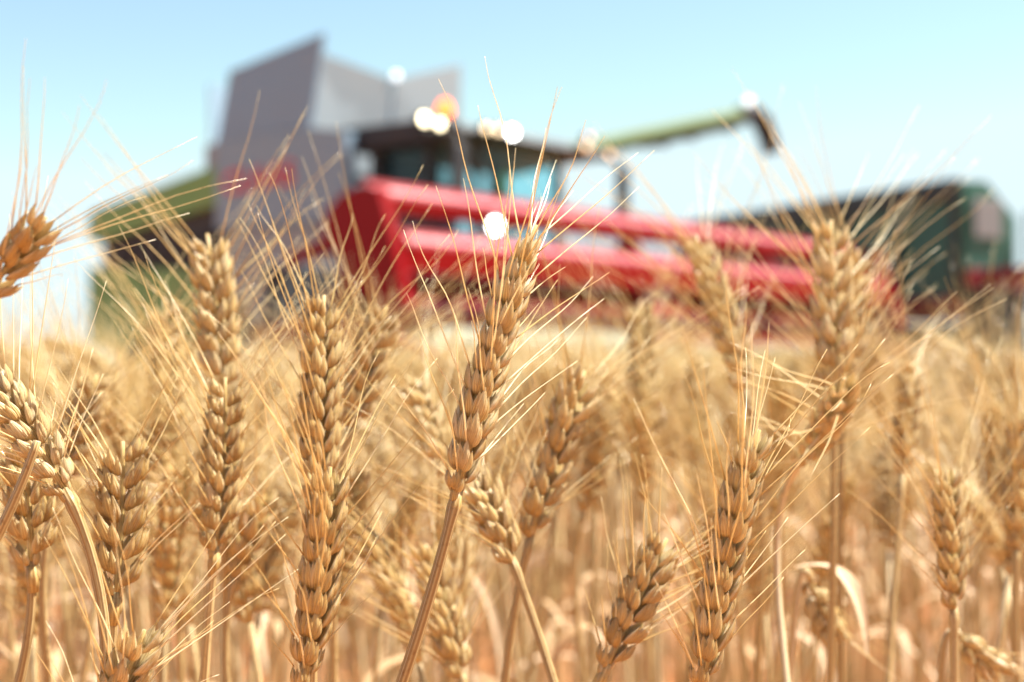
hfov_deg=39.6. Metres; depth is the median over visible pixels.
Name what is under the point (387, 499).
wheat stalk
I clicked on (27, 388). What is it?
wheat stalk
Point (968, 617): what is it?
wheat stalk
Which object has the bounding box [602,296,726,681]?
wheat stalk
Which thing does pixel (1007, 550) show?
wheat stalk
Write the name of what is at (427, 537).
wheat stalk
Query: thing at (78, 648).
wheat stalk
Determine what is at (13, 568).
wheat stalk
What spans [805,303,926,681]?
wheat stalk
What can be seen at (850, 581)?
wheat stalk
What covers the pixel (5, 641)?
wheat stalk
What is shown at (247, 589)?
wheat stalk
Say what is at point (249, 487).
wheat stalk
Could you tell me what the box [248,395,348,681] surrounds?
wheat stalk
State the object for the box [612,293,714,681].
wheat stalk
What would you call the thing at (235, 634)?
wheat stalk
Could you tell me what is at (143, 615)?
wheat stalk
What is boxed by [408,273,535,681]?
wheat stalk
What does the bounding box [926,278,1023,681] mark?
wheat stalk
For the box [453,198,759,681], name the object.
wheat stalk
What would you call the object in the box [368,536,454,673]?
wheat stalk
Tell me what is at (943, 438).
wheat stalk
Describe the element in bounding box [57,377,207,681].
wheat stalk
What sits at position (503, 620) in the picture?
wheat stalk
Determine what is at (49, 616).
wheat stalk
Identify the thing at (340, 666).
wheat stalk
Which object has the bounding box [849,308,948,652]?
wheat stalk
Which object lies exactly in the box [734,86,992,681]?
wheat stalk
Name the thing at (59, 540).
wheat stalk
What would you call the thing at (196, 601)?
wheat stalk
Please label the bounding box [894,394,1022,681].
wheat stalk
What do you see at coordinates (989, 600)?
wheat stalk
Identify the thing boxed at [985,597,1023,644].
wheat stalk
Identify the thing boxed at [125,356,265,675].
wheat stalk
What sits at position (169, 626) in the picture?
wheat stalk
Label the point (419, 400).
wheat stalk
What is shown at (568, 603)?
wheat stalk
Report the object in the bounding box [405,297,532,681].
wheat stalk
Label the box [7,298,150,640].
wheat stalk
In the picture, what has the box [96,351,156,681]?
wheat stalk
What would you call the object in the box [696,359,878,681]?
wheat stalk
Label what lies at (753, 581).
wheat stalk
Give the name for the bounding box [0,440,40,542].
wheat stalk
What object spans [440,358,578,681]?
wheat stalk
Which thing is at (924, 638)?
wheat stalk
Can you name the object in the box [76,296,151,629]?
wheat stalk
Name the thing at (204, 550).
wheat stalk
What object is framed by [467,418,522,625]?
wheat stalk
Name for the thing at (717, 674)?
wheat stalk
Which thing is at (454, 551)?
wheat stalk
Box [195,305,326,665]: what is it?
wheat stalk
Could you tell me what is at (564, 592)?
wheat stalk
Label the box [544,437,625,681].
wheat stalk
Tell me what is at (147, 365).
wheat stalk
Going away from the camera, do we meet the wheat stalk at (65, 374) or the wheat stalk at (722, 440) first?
the wheat stalk at (65, 374)
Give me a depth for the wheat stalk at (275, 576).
0.79 m
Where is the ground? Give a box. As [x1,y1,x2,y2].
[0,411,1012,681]
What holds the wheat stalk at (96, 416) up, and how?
on the ground
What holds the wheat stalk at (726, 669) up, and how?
on the ground
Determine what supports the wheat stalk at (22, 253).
on the ground
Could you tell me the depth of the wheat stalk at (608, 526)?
1.81 m
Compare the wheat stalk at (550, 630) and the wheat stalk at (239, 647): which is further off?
the wheat stalk at (550, 630)
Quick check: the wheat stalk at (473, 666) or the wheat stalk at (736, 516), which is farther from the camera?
the wheat stalk at (473, 666)
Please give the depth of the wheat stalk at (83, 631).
1.82 m
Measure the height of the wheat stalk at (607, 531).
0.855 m
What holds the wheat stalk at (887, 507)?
on the ground
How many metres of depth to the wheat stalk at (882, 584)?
1.51 m
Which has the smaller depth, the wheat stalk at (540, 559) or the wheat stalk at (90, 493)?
the wheat stalk at (90, 493)
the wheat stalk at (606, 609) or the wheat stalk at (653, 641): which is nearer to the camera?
the wheat stalk at (606, 609)
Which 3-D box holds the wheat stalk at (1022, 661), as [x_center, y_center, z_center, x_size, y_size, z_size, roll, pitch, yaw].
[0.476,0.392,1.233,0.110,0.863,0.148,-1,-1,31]
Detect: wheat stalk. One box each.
[0,39,242,297]
[0,179,111,671]
[0,274,43,681]
[0,274,123,626]
[0,277,63,445]
[0,279,87,681]
[0,284,121,679]
[0,284,198,660]
[0,289,61,676]
[0,290,57,355]
[0,295,98,636]
[0,295,147,619]
[0,325,200,681]
[0,326,120,580]
[0,340,87,681]
[0,380,111,681]
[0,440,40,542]
[1,290,202,681]
[1,343,105,681]
[1,375,163,658]
[1,608,18,666]
[3,313,68,607]
[4,274,116,681]
[5,193,247,681]
[5,548,24,620]
[6,294,89,651]
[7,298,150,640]
[11,315,74,673]
[14,346,87,676]
[20,292,150,605]
[22,313,91,653]
[25,365,152,681]
[29,362,144,681]
[31,412,198,681]
[31,452,297,681]
[35,335,92,586]
[37,163,273,681]
[37,307,128,380]
[37,367,199,651]
[50,339,111,608]
[50,349,197,681]
[51,315,117,670]
[53,318,151,681]
[55,276,295,681]
[55,367,207,681]
[56,333,201,635]
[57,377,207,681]
[62,90,342,681]
[63,349,297,681]
[69,368,303,681]
[72,324,148,660]
[72,350,208,681]
[73,225,368,681]
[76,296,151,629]
[77,376,141,681]
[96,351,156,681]
[99,380,189,679]
[121,272,254,576]
[125,282,340,681]
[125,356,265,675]
[129,314,302,671]
[130,317,343,681]
[134,383,234,520]
[138,291,200,618]
[139,352,275,681]
[143,370,246,645]
[149,364,301,653]
[158,333,297,623]
[169,260,444,681]
[175,336,263,670]
[175,350,272,680]
[178,430,237,681]
[183,312,287,638]
[187,337,439,681]
[191,359,218,681]
[192,159,455,681]
[194,377,406,681]
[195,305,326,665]
[200,326,276,681]
[210,308,334,678]
[214,332,453,681]
[233,300,304,681]
[239,316,280,681]
[240,288,319,628]
[240,333,418,681]
[241,273,430,681]
[243,411,290,637]
[246,400,437,681]
[247,241,491,681]
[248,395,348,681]
[250,343,438,681]
[250,359,306,444]
[252,330,463,681]
[263,369,546,681]
[264,306,416,681]
[268,280,381,681]
[275,314,364,681]
[277,124,543,681]
[284,419,383,681]
[297,347,352,681]
[299,318,537,681]
[317,295,437,681]
[324,260,478,681]
[331,349,558,681]
[334,305,414,681]
[335,268,427,678]
[337,460,437,671]
[343,294,429,672]
[343,381,543,677]
[345,307,419,681]
[351,326,436,653]
[351,365,526,681]
[356,317,433,681]
[357,352,439,681]
[360,370,432,668]
[362,275,520,681]
[364,350,555,681]
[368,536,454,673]
[370,388,434,671]
[376,301,443,622]
[376,333,549,681]
[386,316,473,681]
[388,288,541,681]
[394,60,647,681]
[396,300,459,644]
[398,329,434,543]
[403,364,496,681]
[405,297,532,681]
[407,338,438,584]
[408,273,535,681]
[408,289,536,671]
[409,338,474,670]
[410,343,534,565]
[421,394,507,666]
[427,386,546,677]
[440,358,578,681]
[448,298,554,681]
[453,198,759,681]
[453,290,598,681]
[457,304,559,585]
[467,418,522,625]
[469,298,553,671]
[469,408,547,680]
[482,293,587,681]
[500,150,770,681]
[500,299,628,681]
[502,317,595,597]
[505,331,629,681]
[505,391,588,681]
[506,327,669,681]
[509,316,688,681]
[510,207,797,681]
[512,309,603,665]
[516,285,685,681]
[516,329,589,681]
[518,275,629,681]
[518,296,612,680]
[523,297,706,681]
[523,305,619,681]
[524,330,624,672]
[534,282,715,681]
[536,329,692,681]
[538,304,620,681]
[541,315,663,681]
[544,280,713,666]
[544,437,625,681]
[545,297,646,681]
[559,322,670,681]
[559,359,602,636]
[566,439,631,681]
[568,89,814,681]
[568,341,630,681]
[575,316,629,639]
[578,311,658,681]
[578,341,668,681]
[581,194,808,681]
[582,455,763,681]
[588,307,682,674]
[601,296,702,650]
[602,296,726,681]
[602,495,642,594]
[604,333,714,681]
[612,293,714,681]
[615,339,697,541]
[615,387,852,666]
[616,356,688,575]
[622,295,733,681]
[622,381,748,681]
[624,358,690,681]
[625,436,639,681]
[632,303,724,681]
[633,392,849,681]
[634,293,892,681]
[638,370,690,675]
[652,397,685,681]
[654,351,766,681]
[657,317,776,611]
[658,302,797,681]
[658,305,753,681]
[662,411,723,681]
[665,407,761,614]
[666,309,816,679]
[683,271,870,681]
[691,324,768,665]
[692,69,985,681]
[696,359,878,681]
[699,328,778,681]
[700,359,721,528]
[701,322,787,681]
[706,368,891,681]
[716,335,790,681]
[725,399,809,681]
[729,230,1006,681]
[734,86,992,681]
[735,340,811,681]
[739,334,816,524]
[743,331,835,681]
[745,292,811,655]
[745,418,816,663]
[749,325,824,681]
[764,210,878,681]
[765,289,936,681]
[767,315,898,681]
[767,385,947,681]
[782,310,891,681]
[787,562,919,681]
[795,311,960,681]
[795,415,940,660]
[801,324,914,681]
[802,231,1023,681]
[802,321,1023,681]
[803,393,949,681]
[804,300,935,681]
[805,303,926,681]
[809,371,943,681]
[820,261,940,681]
[820,362,967,681]
[823,353,961,681]
[843,363,922,648]
[844,366,1022,681]
[846,414,906,681]
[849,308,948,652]
[865,354,987,676]
[866,328,946,681]
[869,242,1023,577]
[869,285,1021,681]
[869,299,968,681]
[871,323,932,626]
[874,290,971,681]
[887,322,990,678]
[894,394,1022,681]
[895,278,1023,681]
[923,393,981,652]
[924,395,989,681]
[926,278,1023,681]
[937,628,1023,681]
[939,336,1013,681]
[954,299,1023,652]
[960,319,1016,681]
[970,322,1018,627]
[973,304,1023,681]
[979,334,1018,681]
[983,389,1023,681]
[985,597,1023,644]
[991,556,999,647]
[994,302,1023,379]
[1000,300,1023,403]
[1005,347,1023,681]
[1009,583,1023,661]
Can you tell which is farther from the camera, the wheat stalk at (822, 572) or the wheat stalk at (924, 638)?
the wheat stalk at (924, 638)
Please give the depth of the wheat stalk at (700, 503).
1.91 m
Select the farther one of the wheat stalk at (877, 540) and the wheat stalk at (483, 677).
the wheat stalk at (877, 540)
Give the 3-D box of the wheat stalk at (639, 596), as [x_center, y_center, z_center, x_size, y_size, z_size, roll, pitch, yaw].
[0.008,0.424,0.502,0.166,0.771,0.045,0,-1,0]
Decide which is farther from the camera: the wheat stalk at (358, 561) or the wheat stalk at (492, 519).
the wheat stalk at (358, 561)
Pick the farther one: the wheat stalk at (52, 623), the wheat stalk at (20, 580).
the wheat stalk at (52, 623)
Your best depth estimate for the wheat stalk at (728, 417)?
1.11 m
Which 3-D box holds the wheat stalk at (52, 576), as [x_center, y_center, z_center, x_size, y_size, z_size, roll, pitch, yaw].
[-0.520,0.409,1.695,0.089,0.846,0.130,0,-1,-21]
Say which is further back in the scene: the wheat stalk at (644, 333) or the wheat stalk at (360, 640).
the wheat stalk at (360, 640)
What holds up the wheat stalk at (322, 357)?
on the ground
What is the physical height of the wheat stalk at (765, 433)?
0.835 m
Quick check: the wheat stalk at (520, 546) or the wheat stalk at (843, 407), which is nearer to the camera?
the wheat stalk at (843, 407)
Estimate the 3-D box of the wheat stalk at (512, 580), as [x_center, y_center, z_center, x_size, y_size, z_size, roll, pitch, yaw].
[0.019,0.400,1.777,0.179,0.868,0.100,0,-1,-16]
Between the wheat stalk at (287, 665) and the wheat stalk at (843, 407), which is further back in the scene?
the wheat stalk at (287, 665)
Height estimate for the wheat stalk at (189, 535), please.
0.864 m
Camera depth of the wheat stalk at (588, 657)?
1.34 m
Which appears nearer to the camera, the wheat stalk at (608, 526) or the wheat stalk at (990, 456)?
the wheat stalk at (990, 456)
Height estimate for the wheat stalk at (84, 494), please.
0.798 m
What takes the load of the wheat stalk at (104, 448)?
on the ground
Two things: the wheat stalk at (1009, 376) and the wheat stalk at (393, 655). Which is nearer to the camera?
the wheat stalk at (393, 655)
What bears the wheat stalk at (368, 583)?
on the ground
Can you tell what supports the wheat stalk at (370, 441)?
on the ground
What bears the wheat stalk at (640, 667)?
on the ground
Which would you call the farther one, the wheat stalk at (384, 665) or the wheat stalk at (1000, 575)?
the wheat stalk at (1000, 575)
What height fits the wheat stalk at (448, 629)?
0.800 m
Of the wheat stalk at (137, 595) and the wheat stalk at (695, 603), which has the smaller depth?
the wheat stalk at (695, 603)
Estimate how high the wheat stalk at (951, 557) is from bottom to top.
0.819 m
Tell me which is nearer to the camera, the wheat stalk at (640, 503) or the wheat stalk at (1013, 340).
the wheat stalk at (1013, 340)
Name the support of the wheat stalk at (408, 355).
on the ground
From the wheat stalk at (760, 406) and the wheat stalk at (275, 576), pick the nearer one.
the wheat stalk at (275, 576)
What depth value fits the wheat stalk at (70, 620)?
1.18 m
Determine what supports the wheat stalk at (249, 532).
on the ground
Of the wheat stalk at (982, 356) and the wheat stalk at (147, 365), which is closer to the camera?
the wheat stalk at (982, 356)
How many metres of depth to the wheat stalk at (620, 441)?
1.23 m
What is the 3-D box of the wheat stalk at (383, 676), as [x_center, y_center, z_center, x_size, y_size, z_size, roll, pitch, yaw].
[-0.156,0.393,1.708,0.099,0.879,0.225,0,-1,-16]
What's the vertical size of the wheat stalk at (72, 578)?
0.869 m
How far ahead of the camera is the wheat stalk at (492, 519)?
0.53 m
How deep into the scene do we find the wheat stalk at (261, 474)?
0.91 m
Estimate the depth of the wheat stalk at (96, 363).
1.17 m
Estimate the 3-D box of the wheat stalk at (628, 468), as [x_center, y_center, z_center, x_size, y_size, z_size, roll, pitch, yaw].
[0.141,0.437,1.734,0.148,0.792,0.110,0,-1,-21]
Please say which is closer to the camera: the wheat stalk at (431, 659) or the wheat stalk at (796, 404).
the wheat stalk at (431, 659)
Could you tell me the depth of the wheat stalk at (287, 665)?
1.15 m
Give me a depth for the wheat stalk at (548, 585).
1.64 m
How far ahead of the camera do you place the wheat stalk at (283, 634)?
0.91 m
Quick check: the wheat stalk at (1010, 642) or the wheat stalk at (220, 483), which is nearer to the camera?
the wheat stalk at (220, 483)
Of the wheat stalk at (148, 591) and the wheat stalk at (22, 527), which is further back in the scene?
the wheat stalk at (148, 591)
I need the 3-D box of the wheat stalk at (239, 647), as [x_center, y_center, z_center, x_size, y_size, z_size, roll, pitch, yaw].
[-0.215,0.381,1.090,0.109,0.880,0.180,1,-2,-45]
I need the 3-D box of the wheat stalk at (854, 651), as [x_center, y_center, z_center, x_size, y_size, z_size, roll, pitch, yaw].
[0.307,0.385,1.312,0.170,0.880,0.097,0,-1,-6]
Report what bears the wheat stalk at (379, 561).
on the ground
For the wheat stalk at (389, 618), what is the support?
on the ground
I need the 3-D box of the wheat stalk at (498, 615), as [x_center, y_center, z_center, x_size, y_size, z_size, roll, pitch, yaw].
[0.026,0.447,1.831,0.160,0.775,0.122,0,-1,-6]
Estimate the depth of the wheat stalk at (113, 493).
0.47 m
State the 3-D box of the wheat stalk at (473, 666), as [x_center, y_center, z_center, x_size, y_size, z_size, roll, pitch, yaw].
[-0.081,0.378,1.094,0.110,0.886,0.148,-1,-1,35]
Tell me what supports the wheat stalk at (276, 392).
on the ground
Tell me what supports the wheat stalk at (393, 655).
on the ground
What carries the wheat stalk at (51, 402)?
on the ground
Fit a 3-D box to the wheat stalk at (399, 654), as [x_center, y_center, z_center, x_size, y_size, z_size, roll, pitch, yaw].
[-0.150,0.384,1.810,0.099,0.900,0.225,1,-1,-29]
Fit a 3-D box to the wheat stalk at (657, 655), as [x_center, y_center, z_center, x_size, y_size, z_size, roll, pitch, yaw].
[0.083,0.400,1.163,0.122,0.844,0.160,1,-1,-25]
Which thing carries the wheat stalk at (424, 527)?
on the ground
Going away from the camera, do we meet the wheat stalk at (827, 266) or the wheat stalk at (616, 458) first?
the wheat stalk at (827, 266)
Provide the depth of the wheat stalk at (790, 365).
1.42 m
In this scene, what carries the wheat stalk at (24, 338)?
on the ground
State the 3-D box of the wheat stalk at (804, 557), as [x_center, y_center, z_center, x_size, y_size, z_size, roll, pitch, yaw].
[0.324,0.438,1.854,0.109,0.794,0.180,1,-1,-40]
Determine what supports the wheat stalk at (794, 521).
on the ground
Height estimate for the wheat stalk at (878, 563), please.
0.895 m
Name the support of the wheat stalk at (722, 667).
on the ground
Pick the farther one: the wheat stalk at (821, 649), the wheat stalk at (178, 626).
the wheat stalk at (821, 649)
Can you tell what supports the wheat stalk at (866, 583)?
on the ground
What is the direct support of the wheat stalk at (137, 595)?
on the ground
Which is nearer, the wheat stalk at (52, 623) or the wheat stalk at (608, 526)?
the wheat stalk at (52, 623)
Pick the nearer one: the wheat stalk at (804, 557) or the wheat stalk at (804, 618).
the wheat stalk at (804, 618)
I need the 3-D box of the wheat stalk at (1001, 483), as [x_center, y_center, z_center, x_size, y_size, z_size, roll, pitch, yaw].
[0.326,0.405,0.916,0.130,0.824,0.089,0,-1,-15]
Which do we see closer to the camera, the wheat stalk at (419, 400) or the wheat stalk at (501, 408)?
the wheat stalk at (419, 400)
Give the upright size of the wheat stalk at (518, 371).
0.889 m
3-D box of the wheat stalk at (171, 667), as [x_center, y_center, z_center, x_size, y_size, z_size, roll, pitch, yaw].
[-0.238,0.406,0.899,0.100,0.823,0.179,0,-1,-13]
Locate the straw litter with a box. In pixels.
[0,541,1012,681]
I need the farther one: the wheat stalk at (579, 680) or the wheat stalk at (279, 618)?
the wheat stalk at (579, 680)
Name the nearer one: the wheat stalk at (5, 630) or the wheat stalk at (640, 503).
the wheat stalk at (5, 630)
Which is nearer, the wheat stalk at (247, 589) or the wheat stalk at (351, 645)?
the wheat stalk at (247, 589)
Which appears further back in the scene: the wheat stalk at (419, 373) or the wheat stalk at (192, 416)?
the wheat stalk at (419, 373)
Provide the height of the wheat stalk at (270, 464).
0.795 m
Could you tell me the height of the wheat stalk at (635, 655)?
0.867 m
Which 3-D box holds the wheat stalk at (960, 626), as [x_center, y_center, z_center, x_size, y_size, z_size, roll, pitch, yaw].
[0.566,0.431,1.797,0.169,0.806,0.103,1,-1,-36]
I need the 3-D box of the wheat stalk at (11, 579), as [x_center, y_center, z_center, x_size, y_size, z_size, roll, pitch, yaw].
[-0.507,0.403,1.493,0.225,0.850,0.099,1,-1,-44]
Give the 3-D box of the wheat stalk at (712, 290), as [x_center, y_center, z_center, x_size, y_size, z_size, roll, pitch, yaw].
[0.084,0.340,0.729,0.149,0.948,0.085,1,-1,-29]
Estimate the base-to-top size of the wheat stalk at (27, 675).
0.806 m
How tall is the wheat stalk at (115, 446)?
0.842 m
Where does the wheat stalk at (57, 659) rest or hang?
on the ground
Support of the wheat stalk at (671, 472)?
on the ground
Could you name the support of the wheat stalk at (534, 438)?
on the ground
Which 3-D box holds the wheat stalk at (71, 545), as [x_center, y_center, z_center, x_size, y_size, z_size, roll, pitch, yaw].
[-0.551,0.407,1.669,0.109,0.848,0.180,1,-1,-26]
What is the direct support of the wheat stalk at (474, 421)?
on the ground
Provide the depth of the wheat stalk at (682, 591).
1.63 m
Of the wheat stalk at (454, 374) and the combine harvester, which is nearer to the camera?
the wheat stalk at (454, 374)
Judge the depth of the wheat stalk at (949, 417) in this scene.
1.54 m
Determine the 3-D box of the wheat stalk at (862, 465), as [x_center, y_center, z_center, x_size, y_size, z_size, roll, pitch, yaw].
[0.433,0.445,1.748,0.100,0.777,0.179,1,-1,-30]
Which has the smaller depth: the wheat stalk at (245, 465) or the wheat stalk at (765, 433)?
the wheat stalk at (765, 433)
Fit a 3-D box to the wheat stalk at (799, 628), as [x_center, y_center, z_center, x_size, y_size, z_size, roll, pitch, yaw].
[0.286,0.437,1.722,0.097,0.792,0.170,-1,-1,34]
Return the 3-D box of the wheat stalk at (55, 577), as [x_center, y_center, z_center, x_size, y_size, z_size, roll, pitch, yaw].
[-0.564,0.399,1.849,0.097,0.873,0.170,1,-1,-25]
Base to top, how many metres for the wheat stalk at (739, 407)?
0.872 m
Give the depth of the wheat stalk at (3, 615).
1.39 m
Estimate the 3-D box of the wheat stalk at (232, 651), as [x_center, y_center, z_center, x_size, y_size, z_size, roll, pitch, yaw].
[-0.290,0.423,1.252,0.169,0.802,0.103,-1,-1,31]
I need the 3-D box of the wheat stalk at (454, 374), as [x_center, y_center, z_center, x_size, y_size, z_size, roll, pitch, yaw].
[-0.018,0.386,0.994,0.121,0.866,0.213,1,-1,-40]
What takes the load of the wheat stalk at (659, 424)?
on the ground
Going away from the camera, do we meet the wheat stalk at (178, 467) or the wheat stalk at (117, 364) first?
the wheat stalk at (178, 467)
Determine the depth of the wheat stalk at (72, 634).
1.36 m
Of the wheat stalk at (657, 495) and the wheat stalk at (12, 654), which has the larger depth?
the wheat stalk at (657, 495)
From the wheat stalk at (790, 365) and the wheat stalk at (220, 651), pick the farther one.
the wheat stalk at (220, 651)
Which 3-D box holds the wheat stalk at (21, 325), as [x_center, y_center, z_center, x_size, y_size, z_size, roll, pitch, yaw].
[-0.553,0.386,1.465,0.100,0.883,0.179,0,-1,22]
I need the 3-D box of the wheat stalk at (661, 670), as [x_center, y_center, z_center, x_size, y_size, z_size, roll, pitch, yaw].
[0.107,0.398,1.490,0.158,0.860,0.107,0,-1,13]
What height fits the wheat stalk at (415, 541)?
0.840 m
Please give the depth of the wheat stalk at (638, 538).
1.35 m
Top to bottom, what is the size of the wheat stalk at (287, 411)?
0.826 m
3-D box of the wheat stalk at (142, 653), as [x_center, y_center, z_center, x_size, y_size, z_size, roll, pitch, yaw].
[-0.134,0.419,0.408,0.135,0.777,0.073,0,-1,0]
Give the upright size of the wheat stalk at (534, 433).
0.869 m
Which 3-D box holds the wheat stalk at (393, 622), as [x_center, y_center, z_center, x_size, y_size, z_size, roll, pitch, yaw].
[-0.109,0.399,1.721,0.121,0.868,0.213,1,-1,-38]
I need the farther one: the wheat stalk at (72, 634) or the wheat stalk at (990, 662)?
the wheat stalk at (72, 634)
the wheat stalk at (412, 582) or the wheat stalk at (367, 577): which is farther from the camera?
the wheat stalk at (367, 577)
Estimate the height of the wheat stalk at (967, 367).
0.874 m
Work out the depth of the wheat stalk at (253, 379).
1.57 m
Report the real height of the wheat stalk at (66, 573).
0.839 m
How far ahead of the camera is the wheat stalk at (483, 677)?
1.52 m
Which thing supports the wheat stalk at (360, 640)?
on the ground
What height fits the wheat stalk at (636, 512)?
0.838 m
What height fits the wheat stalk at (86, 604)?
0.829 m
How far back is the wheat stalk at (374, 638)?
1.57 m
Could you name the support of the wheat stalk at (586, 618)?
on the ground
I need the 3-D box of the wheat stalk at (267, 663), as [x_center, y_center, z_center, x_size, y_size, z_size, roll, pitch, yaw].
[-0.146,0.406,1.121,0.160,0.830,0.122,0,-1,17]
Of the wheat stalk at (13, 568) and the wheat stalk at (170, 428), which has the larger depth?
the wheat stalk at (13, 568)
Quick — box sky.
[0,0,1023,362]
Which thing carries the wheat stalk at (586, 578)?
on the ground
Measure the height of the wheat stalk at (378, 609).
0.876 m
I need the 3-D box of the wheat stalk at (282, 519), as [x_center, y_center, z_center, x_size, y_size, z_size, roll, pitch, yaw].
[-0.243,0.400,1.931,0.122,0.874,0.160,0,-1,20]
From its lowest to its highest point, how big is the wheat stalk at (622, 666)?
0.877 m
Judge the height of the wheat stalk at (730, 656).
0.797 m
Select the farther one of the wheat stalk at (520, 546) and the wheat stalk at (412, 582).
the wheat stalk at (520, 546)
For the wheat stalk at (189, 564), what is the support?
on the ground
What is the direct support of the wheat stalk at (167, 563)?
on the ground
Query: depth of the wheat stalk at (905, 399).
0.72 m
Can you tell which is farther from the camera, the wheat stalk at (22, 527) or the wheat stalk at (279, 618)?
the wheat stalk at (279, 618)
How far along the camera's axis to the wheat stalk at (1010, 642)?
1.73 m
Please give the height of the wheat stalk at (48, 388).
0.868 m
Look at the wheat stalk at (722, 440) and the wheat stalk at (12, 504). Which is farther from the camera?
the wheat stalk at (722, 440)
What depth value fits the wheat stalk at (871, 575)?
1.39 m
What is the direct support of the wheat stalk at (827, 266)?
on the ground
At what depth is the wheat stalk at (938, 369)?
1.73 m
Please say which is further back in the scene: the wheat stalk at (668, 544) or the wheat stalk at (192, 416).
the wheat stalk at (668, 544)
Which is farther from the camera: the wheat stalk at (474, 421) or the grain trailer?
the grain trailer
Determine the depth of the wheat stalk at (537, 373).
1.13 m
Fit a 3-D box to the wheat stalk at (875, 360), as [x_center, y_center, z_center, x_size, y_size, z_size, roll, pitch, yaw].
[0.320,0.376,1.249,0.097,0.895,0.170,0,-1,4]
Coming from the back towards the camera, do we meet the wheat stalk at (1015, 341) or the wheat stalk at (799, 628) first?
the wheat stalk at (799, 628)
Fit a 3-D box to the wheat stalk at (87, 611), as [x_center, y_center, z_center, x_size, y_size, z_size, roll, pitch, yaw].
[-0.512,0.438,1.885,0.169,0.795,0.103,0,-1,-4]
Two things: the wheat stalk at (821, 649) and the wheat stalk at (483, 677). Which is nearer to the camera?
the wheat stalk at (821, 649)
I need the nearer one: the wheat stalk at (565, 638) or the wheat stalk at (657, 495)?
the wheat stalk at (565, 638)
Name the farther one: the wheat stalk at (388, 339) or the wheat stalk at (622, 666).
the wheat stalk at (622, 666)
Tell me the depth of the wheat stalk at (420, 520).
1.54 m
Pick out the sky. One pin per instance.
(619, 66)
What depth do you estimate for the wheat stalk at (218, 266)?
0.60 m
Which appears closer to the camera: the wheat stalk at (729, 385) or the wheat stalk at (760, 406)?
the wheat stalk at (729, 385)
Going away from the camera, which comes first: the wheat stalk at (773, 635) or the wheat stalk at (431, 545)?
the wheat stalk at (773, 635)
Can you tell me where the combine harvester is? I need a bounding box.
[87,33,924,417]
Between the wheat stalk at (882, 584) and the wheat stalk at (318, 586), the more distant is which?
the wheat stalk at (882, 584)
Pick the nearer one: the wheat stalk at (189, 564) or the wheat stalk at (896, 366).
the wheat stalk at (189, 564)
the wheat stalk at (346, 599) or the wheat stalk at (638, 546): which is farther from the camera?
the wheat stalk at (638, 546)
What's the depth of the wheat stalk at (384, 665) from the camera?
0.97 m
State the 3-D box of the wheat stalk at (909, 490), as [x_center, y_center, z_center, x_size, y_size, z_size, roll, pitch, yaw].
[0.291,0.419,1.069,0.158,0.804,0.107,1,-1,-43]
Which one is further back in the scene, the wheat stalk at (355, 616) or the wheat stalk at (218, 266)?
the wheat stalk at (355, 616)
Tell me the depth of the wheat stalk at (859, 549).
1.72 m
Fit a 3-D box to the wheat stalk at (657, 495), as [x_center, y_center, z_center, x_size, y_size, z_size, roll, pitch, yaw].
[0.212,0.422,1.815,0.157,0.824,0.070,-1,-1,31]
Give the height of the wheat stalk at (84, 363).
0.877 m
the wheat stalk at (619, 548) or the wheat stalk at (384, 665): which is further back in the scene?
the wheat stalk at (619, 548)
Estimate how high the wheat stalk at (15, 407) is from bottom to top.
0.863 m
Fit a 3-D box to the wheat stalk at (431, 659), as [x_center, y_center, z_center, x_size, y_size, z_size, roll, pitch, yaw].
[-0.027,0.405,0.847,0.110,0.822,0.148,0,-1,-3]
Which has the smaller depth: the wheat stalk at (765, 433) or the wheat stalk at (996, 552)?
the wheat stalk at (996, 552)
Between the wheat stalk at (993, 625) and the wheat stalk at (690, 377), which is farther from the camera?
the wheat stalk at (993, 625)
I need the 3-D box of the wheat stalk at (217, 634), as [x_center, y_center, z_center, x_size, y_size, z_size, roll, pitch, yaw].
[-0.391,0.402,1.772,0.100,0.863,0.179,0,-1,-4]
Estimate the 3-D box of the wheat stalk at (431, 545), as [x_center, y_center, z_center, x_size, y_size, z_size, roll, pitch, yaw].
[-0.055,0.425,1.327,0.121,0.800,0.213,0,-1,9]
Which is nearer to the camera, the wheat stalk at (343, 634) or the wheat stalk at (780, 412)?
the wheat stalk at (780, 412)
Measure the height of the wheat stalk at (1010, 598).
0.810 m
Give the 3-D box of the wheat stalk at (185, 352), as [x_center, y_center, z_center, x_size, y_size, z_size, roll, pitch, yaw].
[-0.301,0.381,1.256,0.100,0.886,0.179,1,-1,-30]
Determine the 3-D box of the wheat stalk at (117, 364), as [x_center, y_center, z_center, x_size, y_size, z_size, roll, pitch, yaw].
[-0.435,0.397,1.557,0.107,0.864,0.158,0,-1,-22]
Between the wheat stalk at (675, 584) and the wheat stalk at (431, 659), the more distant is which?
the wheat stalk at (675, 584)
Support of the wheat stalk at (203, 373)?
on the ground
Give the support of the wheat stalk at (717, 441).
on the ground
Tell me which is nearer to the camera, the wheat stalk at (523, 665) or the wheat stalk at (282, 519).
the wheat stalk at (523, 665)
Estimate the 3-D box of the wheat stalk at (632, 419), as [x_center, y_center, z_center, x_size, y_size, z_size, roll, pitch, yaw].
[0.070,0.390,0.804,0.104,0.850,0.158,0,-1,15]
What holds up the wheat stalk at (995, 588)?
on the ground
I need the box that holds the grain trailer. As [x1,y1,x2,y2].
[676,178,1023,366]
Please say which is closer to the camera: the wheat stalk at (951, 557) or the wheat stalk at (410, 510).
the wheat stalk at (951, 557)
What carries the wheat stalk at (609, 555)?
on the ground

